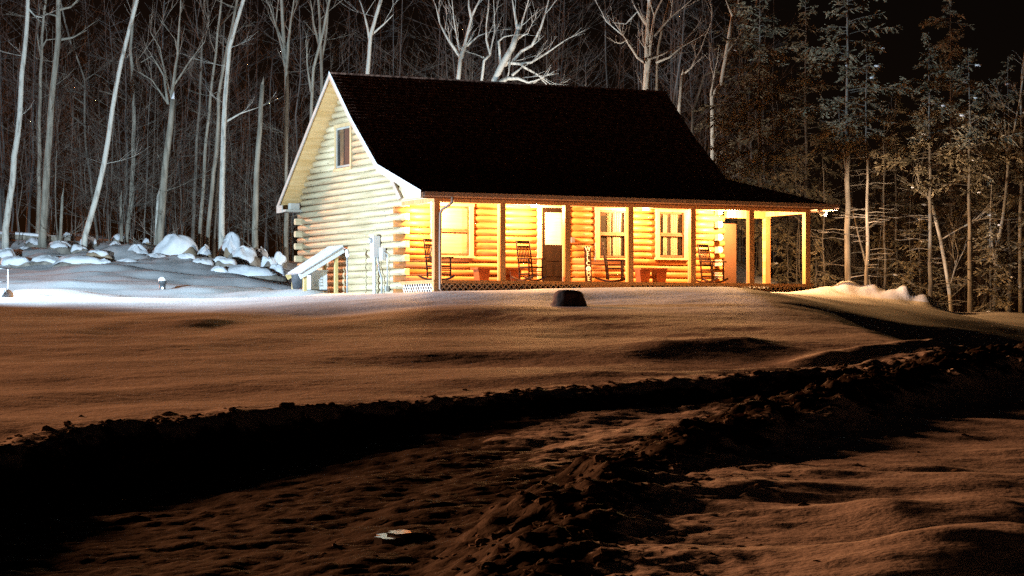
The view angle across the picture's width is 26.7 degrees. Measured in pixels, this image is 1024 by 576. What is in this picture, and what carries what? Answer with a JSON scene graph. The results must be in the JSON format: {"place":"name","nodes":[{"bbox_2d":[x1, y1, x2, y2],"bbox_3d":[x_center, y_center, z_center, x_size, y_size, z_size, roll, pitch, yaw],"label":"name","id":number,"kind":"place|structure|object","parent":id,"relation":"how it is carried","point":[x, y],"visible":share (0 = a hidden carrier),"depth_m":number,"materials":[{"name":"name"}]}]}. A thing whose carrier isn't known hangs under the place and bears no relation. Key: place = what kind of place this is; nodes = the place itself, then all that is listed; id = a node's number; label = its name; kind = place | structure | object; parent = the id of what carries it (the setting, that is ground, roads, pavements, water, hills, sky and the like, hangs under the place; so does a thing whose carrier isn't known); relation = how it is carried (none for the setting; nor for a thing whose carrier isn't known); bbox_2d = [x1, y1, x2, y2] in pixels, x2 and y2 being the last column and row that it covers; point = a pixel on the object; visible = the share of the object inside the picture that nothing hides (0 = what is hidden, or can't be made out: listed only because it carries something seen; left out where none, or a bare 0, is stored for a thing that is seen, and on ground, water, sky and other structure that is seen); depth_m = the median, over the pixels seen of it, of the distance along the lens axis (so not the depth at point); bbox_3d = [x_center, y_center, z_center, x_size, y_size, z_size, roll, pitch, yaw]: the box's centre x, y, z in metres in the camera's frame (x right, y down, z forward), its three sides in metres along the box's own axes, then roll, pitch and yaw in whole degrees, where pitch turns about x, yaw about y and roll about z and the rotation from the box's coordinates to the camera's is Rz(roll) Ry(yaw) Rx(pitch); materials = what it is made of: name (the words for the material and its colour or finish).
{"place":"outdoors","nodes":[
{"label":"outdoors","id":0,"kind":"place"},
{"bbox_2d":[0,233,1023,575],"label":"snow ground","id":1,"kind":"structure","parent":0,"point":[116,339],"depth_m":31.80,"materials":[{"name":"snow"}]},
{"bbox_2d":[0,288,14,296],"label":"snow covered bush","id":2,"kind":"object","parent":1,"relation":"on","point":[4,292],"visible":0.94,"depth_m":54.43,"materials":[{"name":"white snow"}]},
{"bbox_2d":[0,247,15,260],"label":"rock","id":3,"kind":"object","parent":1,"relation":"on","point":[7,251],"visible":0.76,"depth_m":78.27,"materials":[{"name":"stone"}]},
{"bbox_2d":[0,256,31,267],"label":"rock","id":4,"kind":"object","parent":1,"relation":"on","point":[15,261],"visible":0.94,"depth_m":77.01,"materials":[{"name":"stone"}]},
{"bbox_2d":[0,0,59,248],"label":"bare tree","id":5,"kind":"object","parent":1,"relation":"on","point":[7,215],"visible":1,"depth_m":82.04,"materials":[{"name":"grey wood"}]},
{"bbox_2d":[24,237,37,246],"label":"rock","id":6,"kind":"object","parent":1,"relation":"on","point":[32,243],"visible":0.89,"depth_m":82.77,"materials":[{"name":"stone"}]},
{"bbox_2d":[0,231,62,241],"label":"fallen log","id":7,"kind":"object","parent":1,"relation":"on","point":[24,236],"visible":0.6,"depth_m":83.45,"materials":[{"name":"grey plant"}]},
{"bbox_2d":[3,0,73,233],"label":"bare tree","id":8,"kind":"object","parent":1,"relation":"on","point":[40,47],"visible":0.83,"depth_m":84.08,"materials":[{"name":"grey plant"}]},
{"bbox_2d":[30,255,58,264],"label":"rock","id":9,"kind":"object","parent":1,"relation":"on","point":[44,259],"visible":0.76,"depth_m":77.14,"materials":[{"name":"stone"}]},
{"bbox_2d":[0,0,97,247],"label":"bare tree","id":10,"kind":"object","parent":1,"relation":"on","point":[42,240],"visible":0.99,"depth_m":82.51,"materials":[{"name":"grey plant"}]},
{"bbox_2d":[46,240,71,253],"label":"rock","id":11,"kind":"object","parent":1,"relation":"on","point":[62,247],"visible":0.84,"depth_m":80.72,"materials":[{"name":"stone"}]},
{"bbox_2d":[25,188,93,246],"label":"snag","id":12,"kind":"object","parent":1,"relation":"on","point":[59,237],"visible":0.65,"depth_m":81.62,"materials":[{"name":"grey plant"}]},
{"bbox_2d":[6,0,120,239],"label":"bare tree","id":13,"kind":"object","parent":1,"relation":"on","point":[86,149],"visible":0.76,"depth_m":86.09,"materials":[{"name":"grey plant"}]},
{"bbox_2d":[52,255,100,266],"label":"rock","id":14,"kind":"object","parent":1,"relation":"on","point":[73,260],"visible":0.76,"depth_m":76.37,"materials":[{"name":"stone"}]},
{"bbox_2d":[70,244,88,253],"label":"rock","id":15,"kind":"object","parent":1,"relation":"on","point":[75,248],"visible":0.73,"depth_m":80.35,"materials":[{"name":"stone"}]},
{"bbox_2d":[79,235,97,248],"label":"rock","id":16,"kind":"object","parent":1,"relation":"on","point":[92,242],"visible":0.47,"depth_m":81.98,"materials":[{"name":"stone"}]},
{"bbox_2d":[86,249,112,260],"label":"rock","id":17,"kind":"object","parent":1,"relation":"on","point":[100,254],"visible":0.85,"depth_m":78.81,"materials":[{"name":"beige stone"}]},
{"bbox_2d":[81,0,148,247],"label":"bare tree","id":18,"kind":"object","parent":1,"relation":"on","point":[87,227],"visible":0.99,"depth_m":81.05,"materials":[{"name":"grey wood"}]},
{"bbox_2d":[80,191,151,244],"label":"snag","id":19,"kind":"object","parent":1,"relation":"on","point":[121,231],"visible":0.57,"depth_m":83.03,"materials":[{"name":"grey plant"}]},
{"bbox_2d":[128,244,148,254],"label":"rock","id":20,"kind":"object","parent":1,"relation":"on","point":[140,248],"visible":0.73,"depth_m":79.97,"materials":[{"name":"stone"}]},
{"bbox_2d":[100,0,177,243],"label":"bare tree","id":21,"kind":"object","parent":1,"relation":"on","point":[128,224],"visible":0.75,"depth_m":83.55,"materials":[{"name":"grey plant"}]},
{"bbox_2d":[123,188,176,245],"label":"snag","id":22,"kind":"object","parent":1,"relation":"on","point":[157,203],"visible":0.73,"depth_m":82.30,"materials":[{"name":"grey wood"}]},
{"bbox_2d":[158,277,166,289],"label":"well cap","id":23,"kind":"object","parent":1,"relation":"on","point":[162,282],"visible":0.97,"depth_m":67.92,"materials":[{"name":"metal"}]},
{"bbox_2d":[134,0,217,246],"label":"bare tree","id":24,"kind":"object","parent":1,"relation":"on","point":[161,211],"visible":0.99,"depth_m":82.03,"materials":[{"name":"grey plant"}]},
{"bbox_2d":[153,233,198,256],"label":"rock","id":25,"kind":"object","parent":1,"relation":"on","point":[171,244],"visible":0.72,"depth_m":79.64,"materials":[{"name":"beige stone"}]},
{"bbox_2d":[177,253,195,258],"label":"rock","id":26,"kind":"object","parent":1,"relation":"on","point":[186,256],"visible":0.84,"depth_m":77.87,"materials":[{"name":"stone"}]},
{"bbox_2d":[168,0,215,241],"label":"bare tree","id":27,"kind":"object","parent":1,"relation":"on","point":[196,158],"visible":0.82,"depth_m":85.07,"materials":[{"name":"grey plant"}]},
{"bbox_2d":[193,258,213,264],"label":"rock","id":28,"kind":"object","parent":1,"relation":"on","point":[203,261],"visible":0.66,"depth_m":77.02,"materials":[{"name":"stone"}]},
{"bbox_2d":[196,244,212,257],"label":"rock","id":29,"kind":"object","parent":1,"relation":"on","point":[204,251],"visible":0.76,"depth_m":79.38,"materials":[{"name":"beige stone"}]},
{"bbox_2d":[177,0,240,249],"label":"bare tree","id":30,"kind":"object","parent":1,"relation":"on","point":[204,160],"visible":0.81,"depth_m":83.06,"materials":[{"name":"grey plant"}]},
{"bbox_2d":[177,22,247,257],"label":"bare tree","id":31,"kind":"object","parent":1,"relation":"on","point":[213,248],"visible":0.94,"depth_m":82.50,"materials":[{"name":"grey plant"}]},
{"bbox_2d":[211,266,227,272],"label":"rock","id":32,"kind":"object","parent":1,"relation":"on","point":[219,269],"visible":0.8,"depth_m":75.34,"materials":[{"name":"stone"}]},
{"bbox_2d":[213,256,236,266],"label":"rock","id":33,"kind":"object","parent":1,"relation":"on","point":[221,261],"visible":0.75,"depth_m":77.28,"materials":[{"name":"stone"}]},
{"bbox_2d":[180,0,274,251],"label":"bare tree","id":34,"kind":"object","parent":1,"relation":"on","point":[222,171],"visible":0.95,"depth_m":81.54,"materials":[{"name":"grey wood"}]},
{"bbox_2d":[205,0,252,245],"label":"bare tree","id":35,"kind":"object","parent":1,"relation":"on","point":[209,214],"visible":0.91,"depth_m":82.06,"materials":[{"name":"grey plant"}]},
{"bbox_2d":[217,232,240,256],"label":"rock","id":36,"kind":"object","parent":1,"relation":"on","point":[230,244],"visible":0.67,"depth_m":80.92,"materials":[{"name":"beige stone"}]},
{"bbox_2d":[227,245,260,266],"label":"rock","id":37,"kind":"object","parent":1,"relation":"on","point":[243,255],"visible":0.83,"depth_m":78.72,"materials":[{"name":"stone"}]},
{"bbox_2d":[235,77,264,249],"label":"snag","id":38,"kind":"object","parent":1,"relation":"on","point":[254,228],"visible":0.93,"depth_m":80.52,"materials":[{"name":"grey plant"}]},
{"bbox_2d":[225,265,287,282],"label":"rock","id":39,"kind":"object","parent":1,"relation":"on","point":[258,272],"visible":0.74,"depth_m":75.38,"materials":[{"name":"stone"}]},
{"bbox_2d":[255,247,267,261],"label":"rock","id":40,"kind":"object","parent":1,"relation":"on","point":[261,252],"visible":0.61,"depth_m":79.92,"materials":[{"name":"stone"}]},
{"bbox_2d":[261,256,275,268],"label":"rock","id":41,"kind":"object","parent":1,"relation":"on","point":[267,262],"visible":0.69,"depth_m":77.84,"materials":[{"name":"stone"}]},
{"bbox_2d":[269,262,286,277],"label":"rock","id":42,"kind":"object","parent":1,"relation":"on","point":[277,268],"visible":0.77,"depth_m":75.87,"materials":[{"name":"stone"}]},
{"bbox_2d":[274,251,286,267],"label":"rock","id":43,"kind":"object","parent":1,"relation":"on","point":[280,258],"visible":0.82,"depth_m":79.93,"materials":[{"name":"stone"}]},
{"bbox_2d":[254,0,310,262],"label":"bare tree","id":44,"kind":"object","parent":1,"relation":"on","point":[285,59],"visible":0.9,"depth_m":83.05,"materials":[{"name":"grey plant"}]},
{"bbox_2d":[291,274,302,288],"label":"storage bin","id":45,"kind":"object","parent":1,"relation":"on","point":[297,282],"visible":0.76,"depth_m":66.34,"materials":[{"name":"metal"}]},
{"bbox_2d":[279,0,329,237],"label":"bare tree","id":46,"kind":"object","parent":1,"relation":"on","point":[311,85],"visible":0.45,"depth_m":79.13,"materials":[{"name":"grey plant"}]},
{"bbox_2d":[285,245,344,292],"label":"lean to shelter","id":47,"kind":"object","parent":1,"relation":"on","point":[323,257],"visible":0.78,"depth_m":66.26,"materials":[{"name":"white paint"}]},
{"bbox_2d":[0,1,634,261],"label":"undergrowth","id":48,"kind":"object","parent":1,"relation":"on","point":[65,160],"visible":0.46,"depth_m":85.39,"materials":[{"name":"grey plant"}]},
{"bbox_2d":[307,270,327,290],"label":"generator","id":49,"kind":"object","parent":1,"relation":"on","point":[317,280],"visible":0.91,"depth_m":66.22,"materials":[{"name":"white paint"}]},
{"bbox_2d":[306,0,356,92],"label":"bare tree","id":50,"kind":"object","parent":1,"relation":"on","point":[321,51],"visible":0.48,"depth_m":84.16,"materials":[{"name":"grey plant"}]},
{"bbox_2d":[344,248,349,292],"bbox_3d":[-4.886,-0.418,64.663,0.260,1.577,0.284,-1,-1,37],"label":"yard hydrant","id":51,"kind":"object","parent":1,"relation":"on","point":[347,255],"visible":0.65,"depth_m":64.62,"materials":[{"name":"grey metal"}]},
{"bbox_2d":[338,0,396,73],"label":"bare tree","id":52,"kind":"object","parent":1,"relation":"on","point":[371,33],"visible":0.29,"depth_m":81.13,"materials":[{"name":"grey wood"}]},
{"bbox_2d":[0,0,819,265],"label":"wood","id":53,"kind":"object","parent":1,"relation":"on","point":[672,97],"visible":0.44,"depth_m":92.73,"materials":[{"name":"grey plant"}]},
{"bbox_2d":[433,0,511,78],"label":"bare tree","id":54,"kind":"object","parent":1,"relation":"on","point":[460,55],"visible":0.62,"depth_m":81.16,"materials":[{"name":"grey wood"}]},
{"bbox_2d":[456,0,501,80],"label":"bare tree","id":55,"kind":"object","parent":1,"relation":"on","point":[488,56],"visible":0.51,"depth_m":80.12,"materials":[{"name":"grey wood"}]},
{"bbox_2d":[491,0,588,84],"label":"bare tree","id":56,"kind":"object","parent":1,"relation":"on","point":[504,61],"visible":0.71,"depth_m":79.62,"materials":[{"name":"grey wood"}]},
{"bbox_2d":[276,72,839,293],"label":"log cabin","id":57,"kind":"object","parent":1,"relation":"on","point":[387,174],"visible":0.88,"depth_m":65.95,"materials":[{"name":"brown wood"}]},
{"bbox_2d":[333,122,353,171],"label":"window","id":58,"kind":"structure","parent":57,"relation":"in","point":[343,154],"depth_m":66.83,"materials":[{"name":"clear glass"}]},
{"bbox_2d":[418,238,454,279],"bbox_3d":[-2.143,-0.817,61.586,0.625,1.202,1.000,1,-1,-42],"label":"rocking chair","id":59,"kind":"object","parent":57,"relation":"on","point":[429,257],"visible":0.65,"depth_m":61.56,"materials":[{"name":"brown wood"}]},
{"bbox_2d":[430,203,474,257],"bbox_3d":[-1.760,-1.688,63.463,1.440,1.601,0.135,1,-1,-27],"label":"window","id":60,"kind":"structure","parent":57,"relation":"in","point":[457,222],"depth_m":63.58,"materials":[{"name":"yellow glass"}]},
{"bbox_2d":[470,267,523,280],"bbox_3d":[-0.430,-0.389,63.553,1.524,0.420,0.500,1,-1,-27],"label":"coffee table","id":61,"kind":"object","parent":57,"relation":"on","point":[481,273],"visible":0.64,"depth_m":63.33,"materials":[{"name":"red wood"}]},
{"bbox_2d":[511,240,546,280],"bbox_3d":[0.491,-0.794,62.869,0.625,1.202,1.000,1,-1,-39],"label":"rocking chair","id":62,"kind":"object","parent":57,"relation":"on","point":[528,262],"visible":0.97,"depth_m":62.91,"materials":[{"name":"brown wood"}]},
{"bbox_2d":[537,206,561,280],"bbox_3d":[1.238,-1.332,64.973,1.100,2.357,0.095,1,-1,-27],"label":"door","id":63,"kind":"structure","parent":57,"relation":"in","point":[549,223],"depth_m":64.91,"materials":[{"name":"brown wood"}]},
{"bbox_2d":[584,246,591,281],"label":"welcome sign","id":64,"kind":"object","parent":57,"relation":"on","point":[587,264],"visible":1,"depth_m":65.34,"materials":[{"name":"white wood"}]},
{"bbox_2d":[594,207,624,259],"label":"window","id":65,"kind":"structure","parent":57,"relation":"in","point":[608,226],"depth_m":65.92,"materials":[{"name":"clear glass"}]},
{"bbox_2d":[595,242,625,281],"bbox_3d":[2.972,-0.771,64.177,1.000,1.202,0.625,0,-1,8],"label":"rocking chair","id":66,"kind":"object","parent":57,"relation":"on","point":[606,260],"visible":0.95,"depth_m":63.94,"materials":[{"name":"brown wood"}]},
{"bbox_2d":[634,268,667,281],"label":"side table","id":67,"kind":"object","parent":57,"relation":"on","point":[643,274],"visible":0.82,"depth_m":65.60,"materials":[{"name":"red wood"}]},
{"bbox_2d":[654,209,687,259],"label":"window","id":68,"kind":"structure","parent":57,"relation":"in","point":[668,233],"depth_m":66.91,"materials":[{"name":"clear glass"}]},
{"bbox_2d":[696,244,728,282],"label":"rocking chair","id":69,"kind":"object","parent":57,"relation":"on","point":[706,261],"visible":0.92,"depth_m":65.74,"materials":[{"name":"brown wood"}]},
{"bbox_2d":[550,290,586,306],"bbox_3d":[1.304,0.280,49.285,0.933,0.481,0.926,0,-1,0],"label":"tree stump","id":70,"kind":"object","parent":1,"relation":"on","point":[567,298],"visible":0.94,"depth_m":49.01,"materials":[{"name":"brown wood"}]},
{"bbox_2d":[595,0,719,89],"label":"bare tree","id":71,"kind":"object","parent":1,"relation":"on","point":[648,58],"visible":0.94,"depth_m":79.61,"materials":[{"name":"grey wood"}]},
{"bbox_2d":[655,0,680,90],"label":"bare tree","id":72,"kind":"object","parent":1,"relation":"on","point":[658,48],"visible":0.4,"depth_m":80.64,"materials":[{"name":"grey plant"}]},
{"bbox_2d":[677,1,711,114],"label":"snag","id":73,"kind":"object","parent":1,"relation":"on","point":[681,89],"visible":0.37,"depth_m":80.09,"materials":[{"name":"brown wood"}]},
{"bbox_2d":[683,0,769,132],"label":"bare tree","id":74,"kind":"object","parent":1,"relation":"on","point":[698,95],"visible":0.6,"depth_m":84.13,"materials":[{"name":"brown plant"}]},
{"bbox_2d":[704,0,756,253],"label":"bare tree","id":75,"kind":"object","parent":1,"relation":"on","point":[716,90],"visible":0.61,"depth_m":78.59,"materials":[{"name":"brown wood"}]},
{"bbox_2d":[704,119,771,265],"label":"conifer","id":76,"kind":"object","parent":1,"relation":"on","point":[723,154],"visible":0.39,"depth_m":76.03,"materials":[{"name":"green plant"}]},
{"bbox_2d":[692,0,795,262],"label":"conifer","id":77,"kind":"object","parent":1,"relation":"on","point":[742,137],"visible":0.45,"depth_m":84.00,"materials":[{"name":"green plant"}]},
{"bbox_2d":[700,0,837,276],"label":"conifer","id":78,"kind":"object","parent":1,"relation":"on","point":[749,45],"visible":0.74,"depth_m":75.96,"materials":[{"name":"green plant"}]},
{"bbox_2d":[754,232,833,285],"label":"conifer","id":79,"kind":"object","parent":1,"relation":"on","point":[787,265],"visible":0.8,"depth_m":74.99,"materials":[{"name":"green plant"}]},
{"bbox_2d":[753,0,859,289],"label":"conifer","id":80,"kind":"object","parent":1,"relation":"on","point":[806,136],"visible":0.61,"depth_m":79.04,"materials":[{"name":"green plant"}]},
{"bbox_2d":[809,240,839,288],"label":"conifer","id":81,"kind":"object","parent":1,"relation":"on","point":[821,273],"visible":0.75,"depth_m":72.93,"materials":[{"name":"green plant"}]},
{"bbox_2d":[793,131,873,288],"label":"bare tree","id":82,"kind":"object","parent":1,"relation":"on","point":[823,258],"visible":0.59,"depth_m":73.02,"materials":[{"name":"brown plant"}]},
{"bbox_2d":[817,96,879,284],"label":"bare tree","id":83,"kind":"object","parent":1,"relation":"on","point":[862,250],"visible":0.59,"depth_m":71.02,"materials":[{"name":"brown plant"}]},
{"bbox_2d":[787,0,919,280],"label":"conifer","id":84,"kind":"object","parent":1,"relation":"on","point":[849,65],"visible":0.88,"depth_m":70.04,"materials":[{"name":"green plant"}]},
{"bbox_2d":[831,48,896,284],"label":"conifer","id":85,"kind":"object","parent":1,"relation":"on","point":[866,209],"visible":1,"depth_m":69.04,"materials":[{"name":"green plant"}]},
{"bbox_2d":[717,69,1023,311],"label":"undergrowth","id":86,"kind":"object","parent":1,"relation":"on","point":[904,255],"visible":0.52,"depth_m":77.74,"materials":[{"name":"brown plant"}]},
{"bbox_2d":[861,120,906,288],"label":"conifer","id":87,"kind":"object","parent":1,"relation":"on","point":[871,153],"visible":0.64,"depth_m":73.04,"materials":[{"name":"green plant"}]},
{"bbox_2d":[852,89,937,288],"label":"conifer","id":88,"kind":"object","parent":1,"relation":"on","point":[900,109],"visible":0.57,"depth_m":77.05,"materials":[{"name":"green plant"}]},
{"bbox_2d":[880,216,967,300],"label":"conifer","id":89,"kind":"object","parent":1,"relation":"on","point":[918,264],"visible":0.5,"depth_m":72.98,"materials":[{"name":"green plant"}]},
{"bbox_2d":[875,32,995,305],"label":"conifer","id":90,"kind":"object","parent":1,"relation":"on","point":[941,109],"visible":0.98,"depth_m":70.01,"materials":[{"name":"green plant"}]},
{"bbox_2d":[890,0,1001,311],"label":"conifer","id":91,"kind":"object","parent":1,"relation":"on","point":[958,50],"visible":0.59,"depth_m":81.98,"materials":[{"name":"green plant"}]},
{"bbox_2d":[892,153,1005,311],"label":"bare tree","id":92,"kind":"object","parent":1,"relation":"on","point":[946,272],"visible":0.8,"depth_m":70.98,"materials":[{"name":"brown plant"}]},
{"bbox_2d":[931,47,1023,311],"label":"conifer","id":93,"kind":"object","parent":1,"relation":"on","point":[969,170],"visible":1,"depth_m":68.96,"materials":[{"name":"green plant"}]},
{"bbox_2d":[952,54,1023,311],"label":"conifer","id":94,"kind":"object","parent":1,"relation":"on","point":[997,213],"visible":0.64,"depth_m":75.05,"materials":[{"name":"green plant"}]},
{"bbox_2d":[964,210,1020,311],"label":"conifer","id":95,"kind":"object","parent":1,"relation":"on","point":[989,273],"visible":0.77,"depth_m":70.96,"materials":[{"name":"green plant"}]},
{"bbox_2d":[966,52,1023,312],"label":"bare tree","id":96,"kind":"object","parent":1,"relation":"on","point":[1020,297],"visible":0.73,"depth_m":74.01,"materials":[{"name":"brown plant"}]},
{"bbox_2d":[974,92,1023,289],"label":"conifer","id":97,"kind":"object","parent":1,"relation":"on","point":[1019,179],"visible":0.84,"depth_m":73.09,"materials":[{"name":"green plant"}]},
{"bbox_2d":[975,66,1023,311],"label":"bare tree","id":98,"kind":"object","parent":1,"relation":"on","point":[1003,209],"visible":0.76,"depth_m":72.00,"materials":[{"name":"brown plant"}]},
{"bbox_2d":[0,341,1023,575],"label":"driveway","id":99,"kind":"structure","parent":0,"point":[299,506],"depth_m":22.26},
{"bbox_2d":[374,533,404,544],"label":"ice puddle","id":100,"kind":"object","parent":99,"relation":"on","point":[382,538],"visible":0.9,"depth_m":18.17,"materials":[{"name":"grey ice"}]},
{"bbox_2d":[387,530,411,536],"bbox_3d":[-0.959,2.113,18.465,0.211,0.060,0.400,0,-1,0],"label":"flat stone","id":101,"kind":"object","parent":99,"relation":"on","point":[404,533],"visible":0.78,"depth_m":18.38,"materials":[{"name":"grey stone"}]},
{"bbox_2d":[0,342,1023,575],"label":"snow clods","id":102,"kind":"object","parent":99,"relation":"on","point":[580,540],"visible":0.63,"depth_m":24.51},
{"bbox_2d":[0,0,1023,312],"label":"sky","id":103,"kind":"structure","parent":0,"point":[998,32],"materials":[{"name":"black"}]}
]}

